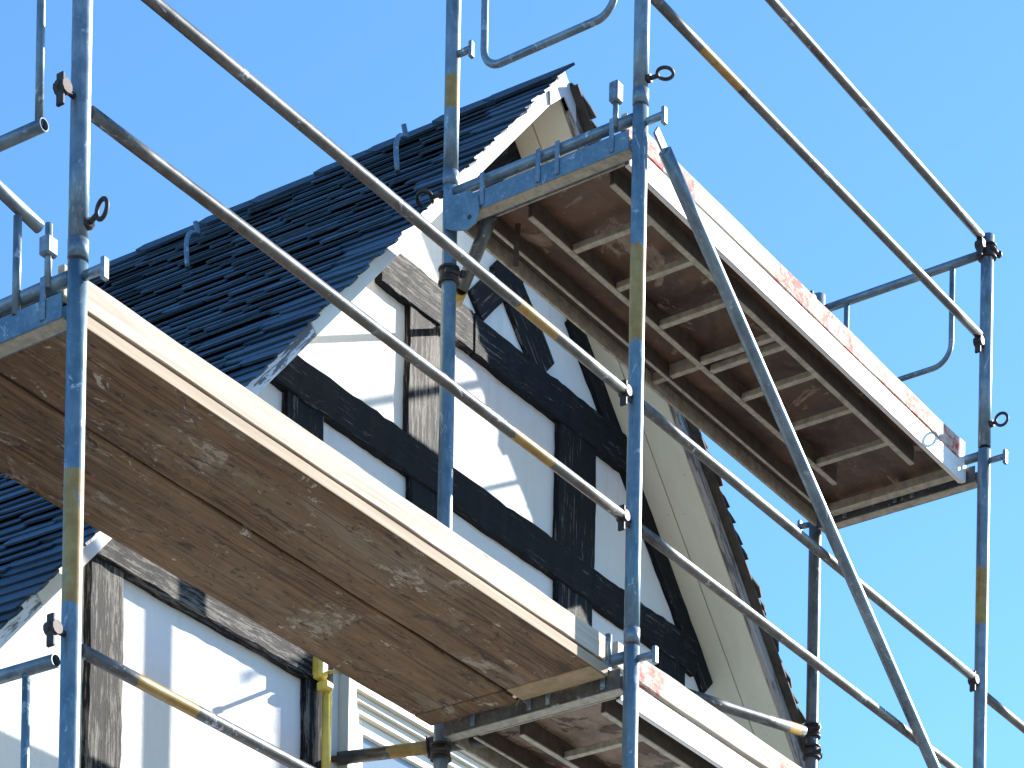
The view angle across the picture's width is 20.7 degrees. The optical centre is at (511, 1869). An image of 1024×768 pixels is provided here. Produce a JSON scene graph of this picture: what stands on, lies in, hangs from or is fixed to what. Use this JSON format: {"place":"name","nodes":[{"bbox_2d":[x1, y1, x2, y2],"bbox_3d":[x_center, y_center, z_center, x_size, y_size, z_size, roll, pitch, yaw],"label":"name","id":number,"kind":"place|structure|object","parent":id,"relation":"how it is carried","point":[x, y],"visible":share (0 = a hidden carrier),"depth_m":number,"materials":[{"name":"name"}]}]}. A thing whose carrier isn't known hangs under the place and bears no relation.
{"place":"outdoors","nodes":[
{"label":"outdoors","id":0,"kind":"place"},
{"bbox_2d":[0,0,1023,767],"label":"sky","id":1,"kind":"structure","parent":0,"point":[947,76],"materials":[{"name":"blue"}]},
{"label":"ground","id":2,"kind":"structure","parent":0,"visible":0},
{"bbox_2d":[0,234,108,767],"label":"scaffold frame","id":3,"kind":"object","parent":2,"relation":"on","point":[43,319],"visible":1,"depth_m":7.94,"materials":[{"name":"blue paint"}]},
{"bbox_2d":[0,180,43,314],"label":"guard rail stub","id":4,"kind":"object","parent":3,"relation":"attached to","point":[11,200],"visible":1,"depth_m":8.07,"materials":[{"name":"metal"}]},
{"bbox_2d":[0,653,59,767],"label":"end guard frame","id":5,"kind":"object","parent":3,"relation":"attached to","point":[25,671],"visible":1,"depth_m":8.05,"materials":[{"name":"metal"}]},
{"bbox_2d":[39,0,108,290],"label":"scaffold frame","id":6,"kind":"object","parent":3,"relation":"on","point":[76,89],"visible":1,"depth_m":7.95,"materials":[{"name":"metal"}]},
{"bbox_2d":[0,0,48,151],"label":"end guard frame","id":7,"kind":"object","parent":6,"relation":"attached to","point":[39,125],"visible":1,"depth_m":8.06,"materials":[{"name":"metal"}]},
{"bbox_2d":[81,643,314,767],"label":"guard rail","id":8,"kind":"object","parent":3,"relation":"attached to","point":[96,658],"visible":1,"depth_m":8.35,"materials":[{"name":"metal"}]},
{"bbox_2d":[0,372,517,725],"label":"deck plank","id":9,"kind":"object","parent":3,"relation":"on","point":[141,508],"visible":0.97,"depth_m":9.55,"materials":[{"name":"brown wood"}]},
{"bbox_2d":[0,315,607,699],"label":"deck plank","id":10,"kind":"object","parent":3,"relation":"on","point":[150,412],"visible":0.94,"depth_m":9.16,"materials":[{"name":"brown wood"}]},
{"bbox_2d":[58,264,604,660],"bbox_3d":[-0.479,-4.529,9.200,0.026,0.099,2.842,1,0,35],"label":"toe board","id":11,"kind":"object","parent":10,"relation":"on","point":[122,321],"visible":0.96,"depth_m":9.02,"materials":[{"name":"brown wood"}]},
{"bbox_2d":[0,62,818,767],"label":"timber framed house","id":12,"kind":"structure","parent":2,"relation":"on","point":[230,302],"depth_m":11.47,"materials":[{"name":"white paint"}]},
{"bbox_2d":[313,656,340,767],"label":"scaffold pole","id":13,"kind":"object","parent":12,"relation":"attached to","point":[321,672],"depth_m":10.88,"materials":[{"name":"metal"}]},
{"bbox_2d":[331,736,486,764],"bbox_3d":[-0.414,-4.385,10.985,0.661,0.113,0.103,1,0,7],"label":"wall tie","id":14,"kind":"object","parent":12,"relation":"attached to","point":[411,749],"depth_m":10.98,"materials":[{"name":"metal"}]},
{"bbox_2d":[337,674,493,767],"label":"window","id":15,"kind":"structure","parent":12,"relation":"in","point":[366,719],"depth_m":11.26,"materials":[{"name":"beige paint"}]},
{"bbox_2d":[438,216,497,332],"bbox_3d":[-0.216,-6.287,11.197,0.120,0.237,0.821,1,0,-15],"label":"wall tie","id":16,"kind":"object","parent":12,"relation":"attached to","point":[481,239],"depth_m":10.89,"materials":[{"name":"metal"}]},
{"bbox_2d":[687,688,806,736],"bbox_3d":[1.065,-5.301,12.855,0.051,0.151,0.880,1,-1,44],"label":"wall tie","id":17,"kind":"object","parent":12,"relation":"attached to","point":[756,716],"depth_m":12.88,"materials":[{"name":"metal"}]},
{"bbox_2d":[430,625,657,767],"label":"scaffold frame","id":18,"kind":"object","parent":2,"relation":"on","point":[613,684],"visible":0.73,"depth_m":10.46,"materials":[{"name":"blue paint"}]},
{"bbox_2d":[437,80,666,627],"bbox_3d":[0.125,-5.591,10.592,1.024,2.085,0.130,1,-1,38],"label":"scaffold frame","id":19,"kind":"object","parent":18,"relation":"on","point":[465,208],"visible":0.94,"depth_m":10.48,"materials":[{"name":"blue paint"}]},
{"bbox_2d":[91,105,629,527],"bbox_3d":[-0.388,-4.990,9.169,0.039,0.045,2.872,1,0,35],"label":"guard rail","id":20,"kind":"object","parent":19,"relation":"attached to","point":[119,134],"visible":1,"depth_m":8.93,"materials":[{"name":"metal"}]},
{"bbox_2d":[141,0,631,402],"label":"guard rail","id":21,"kind":"object","parent":19,"relation":"attached to","point":[193,34],"visible":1,"depth_m":9.07,"materials":[{"name":"metal"}]},
{"bbox_2d":[415,0,674,207],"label":"scaffold frame","id":22,"kind":"object","parent":19,"relation":"on","point":[454,53],"visible":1,"depth_m":10.85,"materials":[{"name":"metal"}]},
{"bbox_2d":[480,0,617,68],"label":"end guard frame","id":23,"kind":"object","parent":22,"relation":"attached to","point":[600,18],"visible":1,"depth_m":10.66,"materials":[{"name":"metal"}]},
{"bbox_2d":[650,0,983,336],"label":"guard rail","id":24,"kind":"object","parent":22,"relation":"attached to","point":[741,88],"visible":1,"depth_m":11.41,"materials":[{"name":"metal"}]},
{"bbox_2d":[765,0,985,240],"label":"guard rail","id":25,"kind":"object","parent":22,"relation":"attached to","point":[799,31],"visible":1,"depth_m":11.85,"materials":[{"name":"metal"}]},
{"bbox_2d":[464,158,962,525],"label":"hatch deck","id":26,"kind":"structure","parent":19,"relation":"on","point":[865,437],"depth_m":11.73,"materials":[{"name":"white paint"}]},
{"bbox_2d":[513,223,520,266],"bbox_3d":[0.018,-6.304,10.889,0.029,0.164,0.013,1,0,-1],"label":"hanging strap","id":27,"kind":"object","parent":26,"relation":"hanging from","point":[516,244],"visible":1,"depth_m":10.88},
{"bbox_2d":[621,113,965,483],"bbox_3d":[1.235,-6.430,11.615,0.034,0.185,2.862,1,0,35],"label":"toe board","id":28,"kind":"object","parent":26,"relation":"on","point":[714,210],"visible":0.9,"depth_m":11.61,"materials":[{"name":"beige wood"}]},
{"bbox_2d":[653,126,940,767],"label":"diagonal brace","id":29,"kind":"object","parent":19,"relation":"attached to","point":[727,293],"visible":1,"depth_m":11.19,"materials":[{"name":"metal"}]},
{"bbox_2d":[455,688,756,767],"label":"hatch deck","id":30,"kind":"structure","parent":18,"relation":"on","point":[589,736],"depth_m":10.94,"materials":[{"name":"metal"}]},
{"bbox_2d":[612,641,800,767],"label":"toe board","id":31,"kind":"object","parent":30,"relation":"on","point":[678,697],"visible":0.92,"depth_m":10.95,"materials":[{"name":"beige wood"}]},
{"bbox_3d":[1.707,-1.381,12.985,1.021,6.301,0.150,1,0,35],"label":"scaffold frame","id":32,"kind":"object","parent":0,"visible":0},
{"bbox_2d":[797,447,1007,767],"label":"scaffold frame","id":33,"kind":"object","parent":32,"relation":"on","point":[979,479],"visible":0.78,"depth_m":12.82,"materials":[{"name":"metal"}]},
{"bbox_2d":[641,524,960,767],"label":"guard rail","id":34,"kind":"object","parent":33,"relation":"attached to","point":[654,540],"visible":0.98,"depth_m":11.25,"materials":[{"name":"metal"}]},
{"bbox_2d":[643,400,978,686],"bbox_3d":[1.294,-5.411,11.566,0.039,0.051,2.872,1,0,35],"label":"guard rail","id":35,"kind":"object","parent":33,"relation":"attached to","point":[680,437],"visible":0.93,"depth_m":11.30,"materials":[{"name":"metal"}]},
{"bbox_2d":[810,232,1008,448],"bbox_3d":[1.825,-6.961,12.981,1.018,0.965,0.153,1,0,35],"label":"end guard frame","id":36,"kind":"object","parent":33,"relation":"on","point":[986,254],"visible":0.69,"depth_m":12.76,"materials":[{"name":"metal"}]},
{"bbox_2d":[987,692,1023,733],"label":"guard rail","id":37,"kind":"object","parent":33,"relation":"attached to","point":[1005,712],"visible":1,"depth_m":12.96,"materials":[{"name":"metal"}]}
]}

